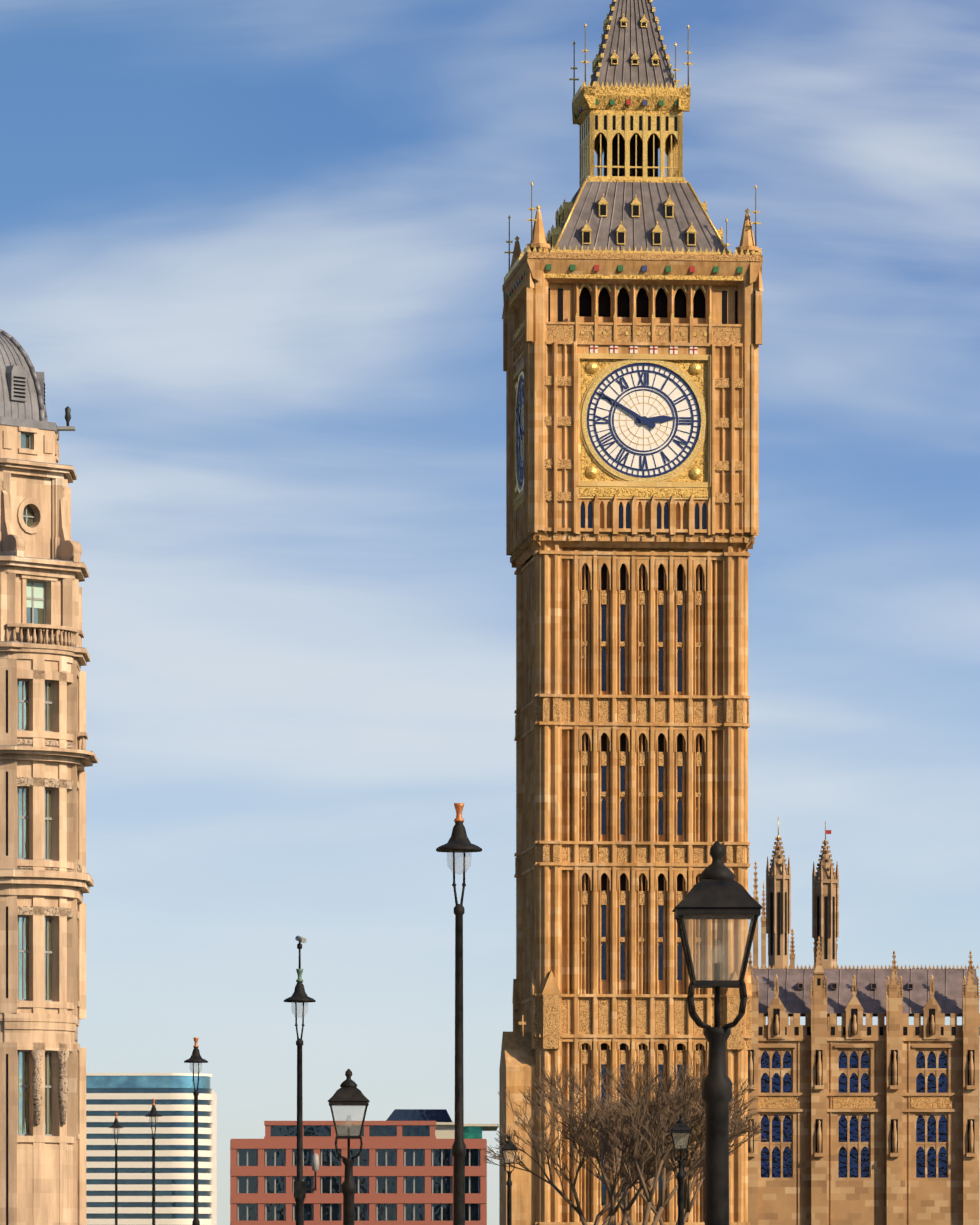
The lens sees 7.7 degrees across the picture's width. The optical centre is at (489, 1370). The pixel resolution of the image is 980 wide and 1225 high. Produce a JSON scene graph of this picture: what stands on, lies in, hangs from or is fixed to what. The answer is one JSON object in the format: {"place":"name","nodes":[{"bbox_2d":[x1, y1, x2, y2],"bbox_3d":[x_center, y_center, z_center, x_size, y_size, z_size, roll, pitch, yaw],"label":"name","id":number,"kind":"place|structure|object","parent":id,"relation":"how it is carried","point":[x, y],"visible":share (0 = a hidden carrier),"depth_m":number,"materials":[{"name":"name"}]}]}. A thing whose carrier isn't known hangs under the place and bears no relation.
{"place":"outdoors","nodes":[
{"label":"outdoors","id":0,"kind":"place"},
{"bbox_2d":[86,1073,498,1224],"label":"buildings","id":1,"kind":"structure","parent":0,"point":[403,1169],"depth_m":804.09,"materials":[{"name":"brown brick"}]},
{"bbox_2d":[0,0,979,1224],"label":"sky","id":2,"kind":"structure","parent":0,"point":[253,251],"materials":[{"name":"blue"}]},
{"bbox_2d":[499,0,762,1224],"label":"clock tower","id":3,"kind":"structure","parent":0,"point":[633,314],"depth_m":439.96,"materials":[{"name":"brown stone"}]},
{"bbox_2d":[748,817,979,1224],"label":"palace of westminster","id":4,"kind":"structure","parent":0,"point":[868,1123],"depth_m":470.25,"materials":[{"name":"brown stone"}]},
{"bbox_3d":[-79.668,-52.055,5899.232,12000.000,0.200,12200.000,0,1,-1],"label":"ground","id":5,"kind":"structure","parent":0,"visible":0},
{"bbox_2d":[0,329,97,1224],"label":"domed corner building","id":6,"kind":"structure","parent":5,"relation":"on","point":[46,879],"depth_m":250.47,"materials":[{"name":"beige stone"}]},
{"bbox_2d":[109,1113,122,1224],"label":"lamp column","id":7,"kind":"structure","parent":5,"relation":"on","point":[116,1124],"depth_m":431.59,"materials":[{"name":"metal"}]},
{"bbox_2d":[184,1037,207,1224],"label":"lamp column","id":8,"kind":"structure","parent":5,"relation":"on","point":[195,1057],"depth_m":256.76,"materials":[{"name":"metal"}]},
{"bbox_2d":[284,936,318,1224],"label":"street lamp","id":9,"kind":"object","parent":5,"relation":"on","point":[299,994],"visible":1,"depth_m":193.83,"materials":[{"name":"metal"}]},
{"bbox_2d":[328,1069,369,1224],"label":"lantern","id":10,"kind":"object","parent":5,"relation":"on","point":[348,1093],"visible":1,"depth_m":98.88,"materials":[{"name":"paint"}]},
{"bbox_2d":[436,803,481,1224],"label":"lamp column","id":11,"kind":"structure","parent":5,"relation":"on","point":[459,842],"depth_m":133.89,"materials":[{"name":"metal"}]},
{"bbox_2d":[501,1136,517,1224],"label":"street lamp","id":12,"kind":"object","parent":5,"relation":"on","point":[509,1145],"visible":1,"depth_m":299.90,"materials":[{"name":"metal"}]},
{"bbox_2d":[481,1086,700,1224],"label":"plane tree","id":13,"kind":"object","parent":5,"relation":"on","point":[584,1143],"visible":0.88,"depth_m":383.29,"materials":[{"name":"brown plant"}]},
{"bbox_2d":[523,1063,704,1224],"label":"plane tree","id":14,"kind":"object","parent":5,"relation":"on","point":[550,1085],"visible":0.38,"depth_m":392.83,"materials":[{"name":"brown plant"}]},
{"bbox_2d":[553,1081,691,1224],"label":"plane tree","id":15,"kind":"object","parent":5,"relation":"on","point":[629,1221],"visible":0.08,"depth_m":407.78,"materials":[{"name":"brown plant"}]},
{"bbox_2d":[594,1098,685,1224],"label":"plane tree","id":16,"kind":"object","parent":5,"relation":"on","point":[621,1190],"visible":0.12,"depth_m":400.96,"materials":[{"name":"brown plant"}]},
{"bbox_2d":[560,1089,759,1224],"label":"plane tree","id":17,"kind":"object","parent":5,"relation":"on","point":[616,1120],"visible":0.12,"depth_m":396.82,"materials":[{"name":"brown plant"}]},
{"bbox_2d":[670,1114,691,1224],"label":"street lamp","id":18,"kind":"object","parent":5,"relation":"on","point":[680,1126],"visible":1,"depth_m":236.98,"materials":[{"name":"metal"}]},
{"bbox_2d":[605,1050,767,1224],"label":"plane tree","id":19,"kind":"object","parent":5,"relation":"on","point":[690,1100],"visible":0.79,"depth_m":380.10,"materials":[{"name":"brown plant"}]},
{"bbox_2d":[614,1068,765,1224],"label":"plane tree","id":20,"kind":"object","parent":5,"relation":"on","point":[697,1134],"visible":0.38,"depth_m":385.97,"materials":[{"name":"brown plant"}]},
{"bbox_2d":[672,841,762,1224],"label":"street lamp","id":21,"kind":"object","parent":5,"relation":"on","point":[717,891],"visible":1,"depth_m":47.44,"materials":[{"name":"metal"}]},
{"bbox_3d":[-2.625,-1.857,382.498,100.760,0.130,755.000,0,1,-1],"label":"road","id":22,"kind":"structure","parent":0,"visible":0},
{"bbox_2d":[145,1099,161,1224],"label":"lamp column","id":23,"kind":"structure","parent":22,"relation":"on","point":[153,1113],"depth_m":364.67,"materials":[{"name":"metal"}]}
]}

